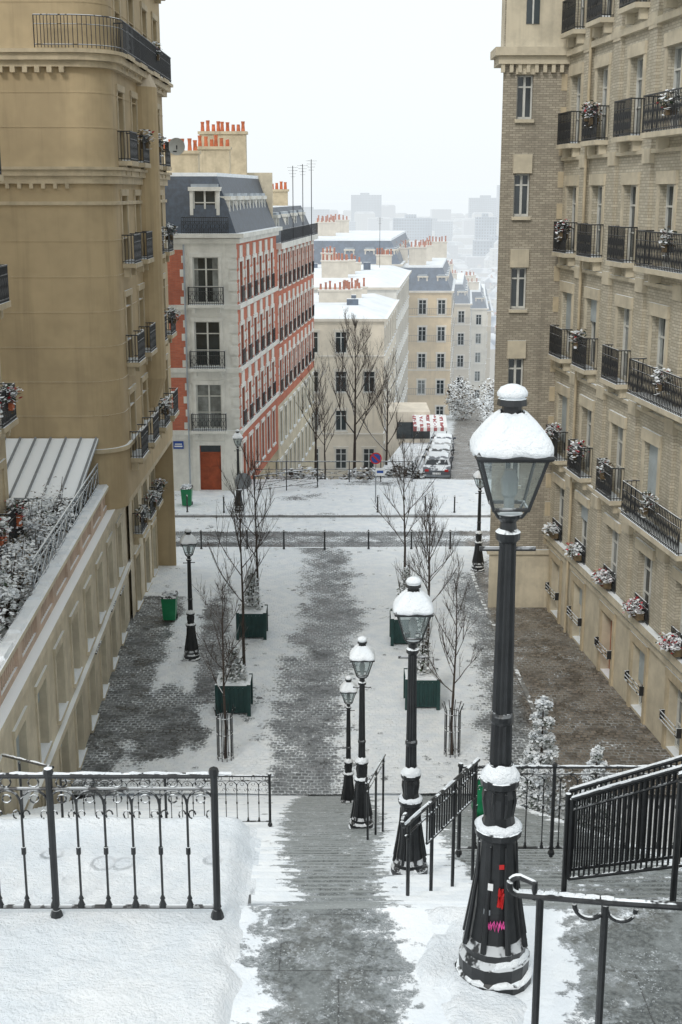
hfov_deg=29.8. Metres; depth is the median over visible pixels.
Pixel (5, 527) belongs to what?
balcony plants
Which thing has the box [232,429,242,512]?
street lamp
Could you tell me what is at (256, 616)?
tree planter
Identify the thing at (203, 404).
window curtained
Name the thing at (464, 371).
walls
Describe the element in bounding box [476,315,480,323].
window glass
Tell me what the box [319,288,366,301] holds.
chimney stacks
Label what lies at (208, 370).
balcony slabs
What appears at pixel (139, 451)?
balcony snow
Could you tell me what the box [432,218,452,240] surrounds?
tower block
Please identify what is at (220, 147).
chimney caps
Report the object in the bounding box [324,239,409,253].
dormers
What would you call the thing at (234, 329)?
quoins
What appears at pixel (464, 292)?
dormers
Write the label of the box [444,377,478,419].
tree
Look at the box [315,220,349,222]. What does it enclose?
chimney caps
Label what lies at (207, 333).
window frames
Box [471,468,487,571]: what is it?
street lamp
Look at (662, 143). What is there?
balcony brackets
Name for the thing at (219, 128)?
chimney pots
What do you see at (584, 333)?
balcony plant snow
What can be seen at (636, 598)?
window box flowers
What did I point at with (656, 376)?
balcony plants
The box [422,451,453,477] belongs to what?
parked car
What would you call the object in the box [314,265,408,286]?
roof
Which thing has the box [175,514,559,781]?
kerb
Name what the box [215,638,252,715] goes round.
tree planter
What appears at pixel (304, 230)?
balcony railing
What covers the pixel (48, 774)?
iron railing
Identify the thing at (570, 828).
stair railing
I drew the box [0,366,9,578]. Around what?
walls
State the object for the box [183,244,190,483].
downpipe
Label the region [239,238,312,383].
white bands
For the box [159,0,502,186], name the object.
sky
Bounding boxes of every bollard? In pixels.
[186,495,187,511]
[200,530,202,548]
[283,530,284,548]
[323,529,325,549]
[449,529,451,548]
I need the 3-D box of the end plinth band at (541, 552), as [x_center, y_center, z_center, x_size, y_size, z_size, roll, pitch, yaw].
[7.510,1.610,53.684,2.780,0.200,0.600,0,14,0]
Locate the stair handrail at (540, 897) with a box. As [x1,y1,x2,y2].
[506,873,681,1023]
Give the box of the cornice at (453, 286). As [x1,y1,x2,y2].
[409,279,455,292]
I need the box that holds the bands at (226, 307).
[166,231,279,434]
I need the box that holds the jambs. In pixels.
[555,0,681,539]
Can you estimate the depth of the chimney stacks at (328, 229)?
183.00 m
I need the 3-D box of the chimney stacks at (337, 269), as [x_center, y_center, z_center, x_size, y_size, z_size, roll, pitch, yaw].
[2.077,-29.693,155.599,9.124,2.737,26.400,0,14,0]
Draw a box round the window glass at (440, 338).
[418,300,444,414]
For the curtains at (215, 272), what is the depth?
72.40 m
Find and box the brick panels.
[167,250,187,429]
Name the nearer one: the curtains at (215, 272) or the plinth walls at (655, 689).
the plinth walls at (655, 689)
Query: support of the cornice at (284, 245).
on the brick walls at (277, 402)
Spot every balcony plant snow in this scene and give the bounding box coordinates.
[0,384,21,525]
[142,41,176,511]
[547,94,672,498]
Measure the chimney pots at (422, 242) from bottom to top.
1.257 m
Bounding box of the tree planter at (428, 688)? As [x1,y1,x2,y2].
[403,617,440,709]
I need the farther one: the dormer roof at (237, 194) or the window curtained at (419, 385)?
the window curtained at (419, 385)
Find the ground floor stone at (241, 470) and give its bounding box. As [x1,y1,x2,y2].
[240,439,242,472]
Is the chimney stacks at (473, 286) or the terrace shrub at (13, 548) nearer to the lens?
the terrace shrub at (13, 548)
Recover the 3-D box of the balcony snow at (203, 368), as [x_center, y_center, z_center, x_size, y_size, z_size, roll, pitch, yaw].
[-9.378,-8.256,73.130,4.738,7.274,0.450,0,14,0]
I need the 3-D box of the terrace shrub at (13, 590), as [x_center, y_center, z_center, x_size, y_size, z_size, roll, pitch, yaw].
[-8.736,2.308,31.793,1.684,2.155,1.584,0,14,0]
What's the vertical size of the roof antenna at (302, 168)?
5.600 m
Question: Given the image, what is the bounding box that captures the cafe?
[385,402,446,459]
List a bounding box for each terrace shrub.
[0,535,39,612]
[0,546,34,628]
[0,570,20,638]
[0,586,14,639]
[1,536,45,595]
[17,515,58,582]
[22,492,56,570]
[24,496,73,555]
[27,476,77,546]
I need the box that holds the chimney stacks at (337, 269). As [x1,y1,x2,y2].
[321,254,391,277]
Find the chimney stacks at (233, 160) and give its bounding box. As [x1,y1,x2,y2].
[164,134,287,205]
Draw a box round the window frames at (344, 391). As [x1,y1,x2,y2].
[314,332,374,468]
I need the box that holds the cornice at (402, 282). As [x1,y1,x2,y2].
[314,270,411,289]
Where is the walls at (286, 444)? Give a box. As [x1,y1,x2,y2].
[276,367,314,479]
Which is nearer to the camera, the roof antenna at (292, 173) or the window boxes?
the window boxes
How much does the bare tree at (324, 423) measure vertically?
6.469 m
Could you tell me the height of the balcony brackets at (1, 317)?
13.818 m
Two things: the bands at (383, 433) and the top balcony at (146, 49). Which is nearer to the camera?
the top balcony at (146, 49)
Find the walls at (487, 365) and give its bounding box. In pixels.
[485,312,490,393]
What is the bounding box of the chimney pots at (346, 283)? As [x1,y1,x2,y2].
[319,278,364,289]
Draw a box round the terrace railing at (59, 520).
[32,463,98,588]
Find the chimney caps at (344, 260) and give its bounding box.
[320,252,392,263]
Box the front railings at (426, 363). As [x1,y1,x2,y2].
[408,308,451,394]
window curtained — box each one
[198,385,220,426]
[418,380,424,393]
[474,334,480,398]
[613,48,681,580]
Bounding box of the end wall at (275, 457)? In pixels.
[256,449,278,478]
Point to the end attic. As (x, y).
(544, 32)
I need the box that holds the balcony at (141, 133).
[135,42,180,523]
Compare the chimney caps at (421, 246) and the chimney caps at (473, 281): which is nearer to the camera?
the chimney caps at (421, 246)
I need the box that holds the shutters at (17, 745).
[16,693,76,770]
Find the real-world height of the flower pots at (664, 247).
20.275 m
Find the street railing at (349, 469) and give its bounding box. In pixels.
[254,461,412,481]
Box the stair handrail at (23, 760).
[2,754,53,810]
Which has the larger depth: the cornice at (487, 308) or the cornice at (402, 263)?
the cornice at (487, 308)
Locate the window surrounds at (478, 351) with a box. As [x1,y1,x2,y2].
[473,314,486,398]
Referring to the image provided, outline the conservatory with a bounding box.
[5,437,98,533]
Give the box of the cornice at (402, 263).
[318,255,408,265]
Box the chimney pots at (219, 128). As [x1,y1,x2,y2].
[163,120,286,188]
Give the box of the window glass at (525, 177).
[506,0,673,702]
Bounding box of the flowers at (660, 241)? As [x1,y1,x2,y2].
[545,95,678,517]
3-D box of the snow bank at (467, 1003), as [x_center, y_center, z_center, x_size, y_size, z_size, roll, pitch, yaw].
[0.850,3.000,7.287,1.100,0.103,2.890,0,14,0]
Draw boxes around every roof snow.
[313,231,405,240]
[401,258,446,267]
[455,273,463,283]
[472,281,480,291]
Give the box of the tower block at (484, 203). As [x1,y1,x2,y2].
[468,195,495,217]
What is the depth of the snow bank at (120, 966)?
8.29 m
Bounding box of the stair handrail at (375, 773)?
[365,753,385,839]
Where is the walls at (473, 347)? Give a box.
[468,310,486,399]
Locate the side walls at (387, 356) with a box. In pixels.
[383,308,395,443]
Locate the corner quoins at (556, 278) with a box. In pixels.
[543,74,567,543]
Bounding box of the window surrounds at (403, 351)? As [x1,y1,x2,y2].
[396,278,408,401]
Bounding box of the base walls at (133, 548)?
[128,467,158,617]
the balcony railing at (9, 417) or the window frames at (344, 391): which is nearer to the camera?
the balcony railing at (9, 417)
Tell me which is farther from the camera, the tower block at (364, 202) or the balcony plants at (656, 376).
the tower block at (364, 202)
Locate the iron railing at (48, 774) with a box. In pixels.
[0,766,231,920]
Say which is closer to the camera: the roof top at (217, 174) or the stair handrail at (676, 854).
the stair handrail at (676, 854)
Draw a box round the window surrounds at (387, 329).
[314,309,396,470]
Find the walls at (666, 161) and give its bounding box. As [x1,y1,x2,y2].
[549,0,681,637]
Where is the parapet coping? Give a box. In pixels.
[0,486,108,676]
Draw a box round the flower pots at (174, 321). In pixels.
[139,54,176,522]
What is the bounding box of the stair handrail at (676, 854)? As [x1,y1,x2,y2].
[669,771,681,901]
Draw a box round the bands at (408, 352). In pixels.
[396,296,409,384]
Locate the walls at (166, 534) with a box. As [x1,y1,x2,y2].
[155,441,176,565]
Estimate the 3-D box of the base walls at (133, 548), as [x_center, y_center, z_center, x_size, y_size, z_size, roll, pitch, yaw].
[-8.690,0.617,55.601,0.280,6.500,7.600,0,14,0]
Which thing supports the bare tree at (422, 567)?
on the plaza paving
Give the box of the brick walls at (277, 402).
[236,236,313,478]
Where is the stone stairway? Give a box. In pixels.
[0,793,681,1023]
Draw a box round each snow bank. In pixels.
[0,815,261,1023]
[415,906,527,1023]
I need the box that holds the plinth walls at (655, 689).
[546,547,678,756]
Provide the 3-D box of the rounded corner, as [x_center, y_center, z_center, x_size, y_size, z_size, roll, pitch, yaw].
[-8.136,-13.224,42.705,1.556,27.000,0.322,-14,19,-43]
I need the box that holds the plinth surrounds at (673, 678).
[547,549,681,764]
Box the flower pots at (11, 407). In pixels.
[0,401,22,545]
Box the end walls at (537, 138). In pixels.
[490,0,567,548]
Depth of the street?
113.43 m
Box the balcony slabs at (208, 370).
[188,304,226,433]
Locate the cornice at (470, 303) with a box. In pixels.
[453,290,472,304]
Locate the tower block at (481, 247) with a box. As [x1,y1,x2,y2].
[472,236,498,255]
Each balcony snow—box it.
[123,70,173,533]
[193,366,218,430]
[556,15,681,496]
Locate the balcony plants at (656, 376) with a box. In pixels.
[544,88,680,507]
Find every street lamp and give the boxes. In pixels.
[180,528,200,660]
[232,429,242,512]
[340,675,356,802]
[348,636,374,828]
[389,576,433,874]
[455,384,554,994]
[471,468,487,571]
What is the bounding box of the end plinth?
[488,555,547,606]
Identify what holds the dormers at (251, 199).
on the mansard at (288, 208)
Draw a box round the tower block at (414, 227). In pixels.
[393,214,431,240]
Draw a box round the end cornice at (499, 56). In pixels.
[490,47,571,67]
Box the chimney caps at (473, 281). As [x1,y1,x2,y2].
[465,275,478,282]
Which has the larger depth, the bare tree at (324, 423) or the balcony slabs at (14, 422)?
the bare tree at (324, 423)
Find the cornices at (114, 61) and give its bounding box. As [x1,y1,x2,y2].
[0,0,173,453]
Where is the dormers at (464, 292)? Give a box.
[457,281,467,294]
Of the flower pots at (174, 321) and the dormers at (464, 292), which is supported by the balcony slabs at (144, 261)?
the flower pots at (174, 321)
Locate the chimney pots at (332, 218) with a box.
[317,214,347,221]
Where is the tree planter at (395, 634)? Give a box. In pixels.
[389,556,421,645]
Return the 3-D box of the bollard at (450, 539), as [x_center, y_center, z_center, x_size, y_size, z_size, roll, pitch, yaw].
[5.350,1.359,62.691,0.120,1.030,0.114,0,14,0]
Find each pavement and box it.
[174,479,490,514]
[374,414,441,479]
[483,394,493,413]
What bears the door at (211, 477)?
in the walls at (181, 465)
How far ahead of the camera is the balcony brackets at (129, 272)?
48.15 m
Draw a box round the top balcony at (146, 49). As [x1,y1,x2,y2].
[32,14,171,81]
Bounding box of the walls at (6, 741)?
[0,506,132,815]
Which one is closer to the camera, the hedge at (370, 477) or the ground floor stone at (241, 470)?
the ground floor stone at (241, 470)
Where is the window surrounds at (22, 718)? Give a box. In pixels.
[0,513,127,814]
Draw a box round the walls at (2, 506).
[0,470,4,518]
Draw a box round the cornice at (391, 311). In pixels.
[314,299,399,321]
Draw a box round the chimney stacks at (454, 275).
[449,265,456,279]
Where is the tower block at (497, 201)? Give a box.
[496,185,499,223]
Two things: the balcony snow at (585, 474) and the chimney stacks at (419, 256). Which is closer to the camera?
the balcony snow at (585, 474)
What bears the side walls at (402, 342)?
on the ground
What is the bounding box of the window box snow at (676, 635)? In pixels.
[547,522,679,642]
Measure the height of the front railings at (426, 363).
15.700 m
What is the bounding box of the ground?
[71,186,681,861]
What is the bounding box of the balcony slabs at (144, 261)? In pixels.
[119,54,178,537]
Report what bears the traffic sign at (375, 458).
on the pavement at (334, 496)
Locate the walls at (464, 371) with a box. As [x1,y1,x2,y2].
[451,305,469,406]
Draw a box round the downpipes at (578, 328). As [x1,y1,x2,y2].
[563,18,592,631]
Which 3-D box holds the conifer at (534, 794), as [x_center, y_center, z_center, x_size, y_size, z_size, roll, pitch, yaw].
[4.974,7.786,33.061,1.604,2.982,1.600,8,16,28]
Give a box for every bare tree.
[194,558,248,761]
[204,447,277,666]
[223,441,274,604]
[293,341,337,477]
[301,382,339,478]
[317,307,394,477]
[356,350,404,464]
[372,427,445,590]
[391,490,464,666]
[403,485,457,629]
[424,548,483,757]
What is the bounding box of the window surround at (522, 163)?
[507,64,535,488]
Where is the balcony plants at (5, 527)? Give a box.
[0,384,25,536]
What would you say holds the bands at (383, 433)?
attached to the walls at (372, 419)
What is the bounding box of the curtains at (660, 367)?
[577,0,681,744]
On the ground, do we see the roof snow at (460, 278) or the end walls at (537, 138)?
the end walls at (537, 138)
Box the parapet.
[0,497,106,705]
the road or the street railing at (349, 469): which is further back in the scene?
the street railing at (349, 469)
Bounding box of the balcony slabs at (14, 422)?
[0,175,25,562]
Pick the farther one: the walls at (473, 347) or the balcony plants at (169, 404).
the walls at (473, 347)
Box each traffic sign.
[235,473,251,518]
[370,453,384,501]
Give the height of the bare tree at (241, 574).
8.427 m
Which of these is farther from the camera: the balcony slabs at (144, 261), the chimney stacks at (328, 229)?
the chimney stacks at (328, 229)
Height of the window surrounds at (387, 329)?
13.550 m
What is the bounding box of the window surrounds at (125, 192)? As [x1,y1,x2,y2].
[112,0,168,611]
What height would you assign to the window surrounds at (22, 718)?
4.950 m
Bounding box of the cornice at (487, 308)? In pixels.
[470,296,488,309]
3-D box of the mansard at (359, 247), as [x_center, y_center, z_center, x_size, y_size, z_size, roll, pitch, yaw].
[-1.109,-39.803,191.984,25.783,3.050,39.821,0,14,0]
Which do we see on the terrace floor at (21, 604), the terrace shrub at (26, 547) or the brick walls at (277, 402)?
the terrace shrub at (26, 547)
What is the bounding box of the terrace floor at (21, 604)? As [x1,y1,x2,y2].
[0,533,64,638]
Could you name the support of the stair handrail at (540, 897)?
on the stone stairway
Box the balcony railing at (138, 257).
[114,23,178,533]
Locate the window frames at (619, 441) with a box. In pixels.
[505,0,681,750]
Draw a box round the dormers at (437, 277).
[417,267,450,280]
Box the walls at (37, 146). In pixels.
[0,0,172,500]
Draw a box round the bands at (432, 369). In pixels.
[408,301,453,412]
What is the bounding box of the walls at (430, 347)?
[407,293,451,414]
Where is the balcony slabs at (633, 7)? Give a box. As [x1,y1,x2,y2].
[548,2,681,560]
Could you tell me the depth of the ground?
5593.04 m
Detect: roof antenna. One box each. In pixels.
[288,166,296,226]
[297,164,307,210]
[311,159,311,240]
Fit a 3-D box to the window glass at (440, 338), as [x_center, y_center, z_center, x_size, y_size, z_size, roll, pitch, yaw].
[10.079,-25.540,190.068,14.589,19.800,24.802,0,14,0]
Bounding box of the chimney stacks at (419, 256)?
[399,243,446,264]
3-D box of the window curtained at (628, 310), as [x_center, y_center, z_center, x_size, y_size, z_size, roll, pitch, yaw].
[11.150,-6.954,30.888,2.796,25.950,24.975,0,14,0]
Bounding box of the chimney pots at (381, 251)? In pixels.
[322,246,391,261]
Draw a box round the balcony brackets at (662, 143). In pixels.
[550,0,681,564]
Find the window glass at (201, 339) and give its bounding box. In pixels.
[194,191,277,476]
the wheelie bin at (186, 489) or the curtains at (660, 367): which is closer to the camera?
the curtains at (660, 367)
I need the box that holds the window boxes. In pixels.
[546,527,681,656]
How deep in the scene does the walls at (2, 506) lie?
36.45 m
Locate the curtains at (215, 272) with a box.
[194,258,217,301]
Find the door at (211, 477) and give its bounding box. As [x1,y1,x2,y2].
[200,445,221,489]
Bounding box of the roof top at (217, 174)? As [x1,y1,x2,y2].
[170,173,257,178]
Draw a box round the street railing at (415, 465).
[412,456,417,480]
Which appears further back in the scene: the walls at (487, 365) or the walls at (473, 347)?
the walls at (487, 365)
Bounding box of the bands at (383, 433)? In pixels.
[315,331,396,434]
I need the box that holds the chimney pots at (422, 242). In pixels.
[400,236,445,247]
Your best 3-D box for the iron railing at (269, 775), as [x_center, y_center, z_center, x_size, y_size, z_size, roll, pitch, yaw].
[-3.181,5.261,23.367,3.928,1.085,0.090,0,14,0]
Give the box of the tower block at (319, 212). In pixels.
[303,207,329,223]
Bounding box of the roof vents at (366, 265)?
[314,262,370,269]
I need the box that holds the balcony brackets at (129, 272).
[119,0,174,544]
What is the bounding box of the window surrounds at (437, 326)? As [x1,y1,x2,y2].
[416,293,453,414]
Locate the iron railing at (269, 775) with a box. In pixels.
[59,773,273,826]
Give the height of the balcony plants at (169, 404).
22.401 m
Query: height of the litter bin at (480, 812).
1.200 m
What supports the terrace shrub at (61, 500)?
on the terrace floor at (21, 604)
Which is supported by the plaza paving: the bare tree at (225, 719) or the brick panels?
the bare tree at (225, 719)
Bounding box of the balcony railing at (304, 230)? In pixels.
[181,217,317,430]
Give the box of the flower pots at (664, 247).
[549,107,676,514]
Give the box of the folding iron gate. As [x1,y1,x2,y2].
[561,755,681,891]
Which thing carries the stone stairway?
on the ground
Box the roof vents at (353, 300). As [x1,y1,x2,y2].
[318,292,357,304]
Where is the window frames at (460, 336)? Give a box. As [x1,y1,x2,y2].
[456,293,463,402]
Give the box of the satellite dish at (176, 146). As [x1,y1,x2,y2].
[162,138,184,154]
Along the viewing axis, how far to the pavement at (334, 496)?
73.26 m
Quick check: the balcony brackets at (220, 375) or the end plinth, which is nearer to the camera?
the end plinth
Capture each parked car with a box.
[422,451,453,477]
[425,444,454,468]
[428,438,454,460]
[431,433,455,453]
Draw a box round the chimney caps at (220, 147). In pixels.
[164,131,288,191]
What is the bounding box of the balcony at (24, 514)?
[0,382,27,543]
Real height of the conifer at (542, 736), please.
4.185 m
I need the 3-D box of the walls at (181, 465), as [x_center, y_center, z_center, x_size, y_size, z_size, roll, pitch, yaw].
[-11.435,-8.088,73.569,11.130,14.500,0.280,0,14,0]
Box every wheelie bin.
[160,589,177,619]
[180,484,192,505]
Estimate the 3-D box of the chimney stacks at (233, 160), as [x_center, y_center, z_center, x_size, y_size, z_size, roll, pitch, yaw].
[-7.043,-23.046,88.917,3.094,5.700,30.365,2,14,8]
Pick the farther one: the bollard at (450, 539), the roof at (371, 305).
the roof at (371, 305)
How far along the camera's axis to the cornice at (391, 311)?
118.90 m
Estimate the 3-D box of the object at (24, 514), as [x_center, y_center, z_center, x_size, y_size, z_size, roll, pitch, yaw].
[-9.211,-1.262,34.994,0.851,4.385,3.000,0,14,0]
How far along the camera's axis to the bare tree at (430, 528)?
50.14 m
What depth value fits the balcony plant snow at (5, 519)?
35.67 m
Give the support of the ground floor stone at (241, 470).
on the ground
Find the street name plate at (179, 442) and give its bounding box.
[173,441,183,448]
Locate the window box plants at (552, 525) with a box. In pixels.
[541,522,681,652]
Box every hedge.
[265,464,333,479]
[339,466,397,479]
[385,460,424,478]
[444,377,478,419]
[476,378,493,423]
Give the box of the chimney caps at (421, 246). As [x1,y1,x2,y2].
[400,241,447,248]
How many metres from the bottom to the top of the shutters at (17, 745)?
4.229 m
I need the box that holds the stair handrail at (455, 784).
[400,757,479,895]
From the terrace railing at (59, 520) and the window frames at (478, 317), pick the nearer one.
the terrace railing at (59, 520)
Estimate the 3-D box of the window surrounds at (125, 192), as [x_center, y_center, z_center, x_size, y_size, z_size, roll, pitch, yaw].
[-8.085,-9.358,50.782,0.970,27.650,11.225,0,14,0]
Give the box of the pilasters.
[563,0,681,634]
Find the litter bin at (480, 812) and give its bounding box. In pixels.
[471,769,483,816]
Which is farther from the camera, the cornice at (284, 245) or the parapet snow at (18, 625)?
the cornice at (284, 245)
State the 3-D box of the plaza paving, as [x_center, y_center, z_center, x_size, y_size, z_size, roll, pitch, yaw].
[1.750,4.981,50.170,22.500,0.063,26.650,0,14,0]
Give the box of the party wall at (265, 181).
[173,173,272,238]
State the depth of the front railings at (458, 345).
214.25 m
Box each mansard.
[165,176,275,232]
[273,205,309,242]
[314,233,410,263]
[404,260,452,290]
[453,275,469,302]
[470,283,486,307]
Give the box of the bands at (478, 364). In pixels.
[469,326,486,401]
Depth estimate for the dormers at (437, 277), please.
175.83 m
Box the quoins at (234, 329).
[180,243,311,428]
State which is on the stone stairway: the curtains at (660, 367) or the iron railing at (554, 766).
the iron railing at (554, 766)
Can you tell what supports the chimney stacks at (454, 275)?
on the mansard at (461, 298)
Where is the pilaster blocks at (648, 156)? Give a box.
[565,11,681,562]
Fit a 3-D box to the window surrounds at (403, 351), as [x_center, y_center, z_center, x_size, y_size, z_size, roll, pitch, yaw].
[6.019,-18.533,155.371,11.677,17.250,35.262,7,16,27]
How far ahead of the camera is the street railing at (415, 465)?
80.42 m
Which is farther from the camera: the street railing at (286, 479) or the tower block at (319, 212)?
the tower block at (319, 212)
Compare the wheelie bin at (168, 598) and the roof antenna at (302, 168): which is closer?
the wheelie bin at (168, 598)
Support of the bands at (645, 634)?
attached to the walls at (666, 161)
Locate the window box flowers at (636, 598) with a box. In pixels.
[544,525,681,653]
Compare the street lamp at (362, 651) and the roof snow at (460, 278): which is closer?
the street lamp at (362, 651)
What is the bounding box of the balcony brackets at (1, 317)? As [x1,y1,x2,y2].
[0,310,9,435]
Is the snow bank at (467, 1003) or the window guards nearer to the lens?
the snow bank at (467, 1003)
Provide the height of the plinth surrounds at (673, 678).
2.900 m
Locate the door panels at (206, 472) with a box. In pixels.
[202,454,219,487]
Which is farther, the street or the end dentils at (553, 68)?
the street
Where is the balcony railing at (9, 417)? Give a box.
[0,156,23,558]
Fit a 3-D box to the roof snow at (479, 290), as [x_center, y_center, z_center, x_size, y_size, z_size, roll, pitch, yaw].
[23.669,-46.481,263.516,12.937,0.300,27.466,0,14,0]
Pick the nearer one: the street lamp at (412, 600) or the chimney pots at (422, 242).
the street lamp at (412, 600)
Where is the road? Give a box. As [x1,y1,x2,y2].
[175,517,489,547]
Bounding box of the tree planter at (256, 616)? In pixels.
[236,563,267,639]
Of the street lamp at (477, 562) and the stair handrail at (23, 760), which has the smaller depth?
the stair handrail at (23, 760)
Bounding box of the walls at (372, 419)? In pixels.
[314,322,383,479]
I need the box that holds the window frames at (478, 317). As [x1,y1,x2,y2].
[474,299,480,399]
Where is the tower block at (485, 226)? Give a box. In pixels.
[474,213,496,239]
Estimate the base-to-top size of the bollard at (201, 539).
1.030 m
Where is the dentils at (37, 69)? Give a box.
[0,66,69,188]
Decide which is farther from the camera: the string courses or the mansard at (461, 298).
the mansard at (461, 298)
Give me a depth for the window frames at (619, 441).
45.66 m
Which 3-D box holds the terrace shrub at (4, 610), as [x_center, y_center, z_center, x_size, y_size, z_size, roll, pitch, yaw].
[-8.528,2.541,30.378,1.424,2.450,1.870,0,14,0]
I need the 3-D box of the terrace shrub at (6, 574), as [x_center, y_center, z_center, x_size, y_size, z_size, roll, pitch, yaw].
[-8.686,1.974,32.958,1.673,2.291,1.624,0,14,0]
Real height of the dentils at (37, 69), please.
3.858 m
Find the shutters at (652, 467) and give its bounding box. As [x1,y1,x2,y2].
[561,293,657,683]
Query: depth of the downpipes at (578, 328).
47.77 m
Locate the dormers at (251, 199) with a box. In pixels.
[188,187,304,226]
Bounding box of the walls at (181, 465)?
[167,244,239,490]
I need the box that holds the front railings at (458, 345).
[454,318,469,406]
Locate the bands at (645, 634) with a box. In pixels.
[544,7,681,680]
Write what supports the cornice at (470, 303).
on the side walls
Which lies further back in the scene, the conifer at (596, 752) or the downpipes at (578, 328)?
the downpipes at (578, 328)
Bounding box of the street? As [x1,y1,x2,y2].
[414,400,491,479]
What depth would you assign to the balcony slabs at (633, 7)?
41.67 m
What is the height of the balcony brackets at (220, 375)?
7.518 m
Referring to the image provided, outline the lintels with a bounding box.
[552,28,681,584]
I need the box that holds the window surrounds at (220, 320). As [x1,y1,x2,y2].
[189,241,314,490]
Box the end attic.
[501,0,568,46]
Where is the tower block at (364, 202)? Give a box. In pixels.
[351,193,381,220]
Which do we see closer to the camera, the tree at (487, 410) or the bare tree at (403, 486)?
the bare tree at (403, 486)
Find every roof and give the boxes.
[191,184,303,214]
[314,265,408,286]
[314,293,395,317]
[325,238,408,248]
[418,266,449,275]
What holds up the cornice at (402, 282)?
on the side walls at (402, 342)
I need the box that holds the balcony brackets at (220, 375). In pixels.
[192,308,223,438]
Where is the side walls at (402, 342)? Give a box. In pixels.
[395,277,408,401]
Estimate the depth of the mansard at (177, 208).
71.83 m
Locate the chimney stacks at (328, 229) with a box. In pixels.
[318,221,348,235]
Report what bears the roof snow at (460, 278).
on the mansard at (461, 298)
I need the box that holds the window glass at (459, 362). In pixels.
[457,311,463,406]
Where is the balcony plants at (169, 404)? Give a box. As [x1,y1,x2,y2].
[135,41,180,516]
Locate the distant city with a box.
[330,205,498,389]
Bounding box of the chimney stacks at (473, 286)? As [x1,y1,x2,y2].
[466,276,478,289]
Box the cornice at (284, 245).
[166,227,317,248]
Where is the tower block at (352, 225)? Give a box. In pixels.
[349,221,355,230]
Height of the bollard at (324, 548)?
1.030 m
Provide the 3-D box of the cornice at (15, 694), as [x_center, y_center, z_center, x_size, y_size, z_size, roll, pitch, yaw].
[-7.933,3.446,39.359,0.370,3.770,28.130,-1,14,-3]
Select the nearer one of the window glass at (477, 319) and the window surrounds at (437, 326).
the window surrounds at (437, 326)
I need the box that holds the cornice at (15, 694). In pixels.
[0,509,132,809]
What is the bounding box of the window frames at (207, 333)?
[193,191,277,475]
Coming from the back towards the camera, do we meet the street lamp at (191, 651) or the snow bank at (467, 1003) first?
the street lamp at (191, 651)
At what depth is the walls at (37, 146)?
43.68 m
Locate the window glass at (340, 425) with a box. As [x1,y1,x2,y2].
[314,332,373,467]
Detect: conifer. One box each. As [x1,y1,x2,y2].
[516,695,567,817]
[516,758,550,814]
[562,745,621,838]
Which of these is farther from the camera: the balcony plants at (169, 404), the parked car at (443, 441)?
the parked car at (443, 441)
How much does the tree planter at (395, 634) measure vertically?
3.538 m
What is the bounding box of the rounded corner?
[69,0,129,509]
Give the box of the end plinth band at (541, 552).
[486,549,548,554]
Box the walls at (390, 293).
[314,290,395,298]
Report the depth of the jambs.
43.36 m
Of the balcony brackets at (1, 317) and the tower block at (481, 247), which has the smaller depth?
the balcony brackets at (1, 317)
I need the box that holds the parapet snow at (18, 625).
[0,484,107,669]
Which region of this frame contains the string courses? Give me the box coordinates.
[0,1,170,416]
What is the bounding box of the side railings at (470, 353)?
[469,310,471,405]
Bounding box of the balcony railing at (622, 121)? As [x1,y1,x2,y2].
[546,0,681,658]
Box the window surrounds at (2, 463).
[0,413,8,537]
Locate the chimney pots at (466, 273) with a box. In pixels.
[456,271,476,281]
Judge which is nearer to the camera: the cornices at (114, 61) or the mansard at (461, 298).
the cornices at (114, 61)
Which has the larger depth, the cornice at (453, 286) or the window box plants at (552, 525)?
the cornice at (453, 286)
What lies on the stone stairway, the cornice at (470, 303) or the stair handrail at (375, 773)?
the stair handrail at (375, 773)
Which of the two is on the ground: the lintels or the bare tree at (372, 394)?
the bare tree at (372, 394)
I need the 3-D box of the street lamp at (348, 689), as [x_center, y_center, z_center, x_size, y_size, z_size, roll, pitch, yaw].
[0.191,5.930,32.867,0.482,3.682,0.492,0,14,0]
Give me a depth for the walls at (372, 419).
121.00 m
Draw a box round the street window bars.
[545,582,681,737]
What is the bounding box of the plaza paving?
[72,547,677,794]
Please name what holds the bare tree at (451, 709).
on the plaza paving
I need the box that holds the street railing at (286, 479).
[254,468,317,490]
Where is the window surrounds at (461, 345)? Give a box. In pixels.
[455,308,470,404]
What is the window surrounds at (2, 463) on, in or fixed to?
attached to the walls at (2, 449)
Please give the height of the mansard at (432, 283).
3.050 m
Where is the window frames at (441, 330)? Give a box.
[418,278,445,413]
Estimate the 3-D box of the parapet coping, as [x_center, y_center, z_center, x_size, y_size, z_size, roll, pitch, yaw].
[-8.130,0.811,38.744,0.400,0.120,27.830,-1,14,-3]
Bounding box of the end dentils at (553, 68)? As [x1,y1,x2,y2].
[501,64,563,72]
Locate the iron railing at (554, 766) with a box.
[455,762,677,857]
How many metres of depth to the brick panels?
72.96 m
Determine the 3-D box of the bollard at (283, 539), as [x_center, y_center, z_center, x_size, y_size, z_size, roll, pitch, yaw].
[-2.800,1.359,62.691,0.120,1.030,0.114,0,14,0]
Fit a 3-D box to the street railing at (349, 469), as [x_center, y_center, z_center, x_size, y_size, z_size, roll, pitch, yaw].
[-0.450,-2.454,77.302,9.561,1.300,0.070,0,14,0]
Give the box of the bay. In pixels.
[136,73,165,407]
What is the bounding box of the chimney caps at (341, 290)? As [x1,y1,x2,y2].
[318,286,367,291]

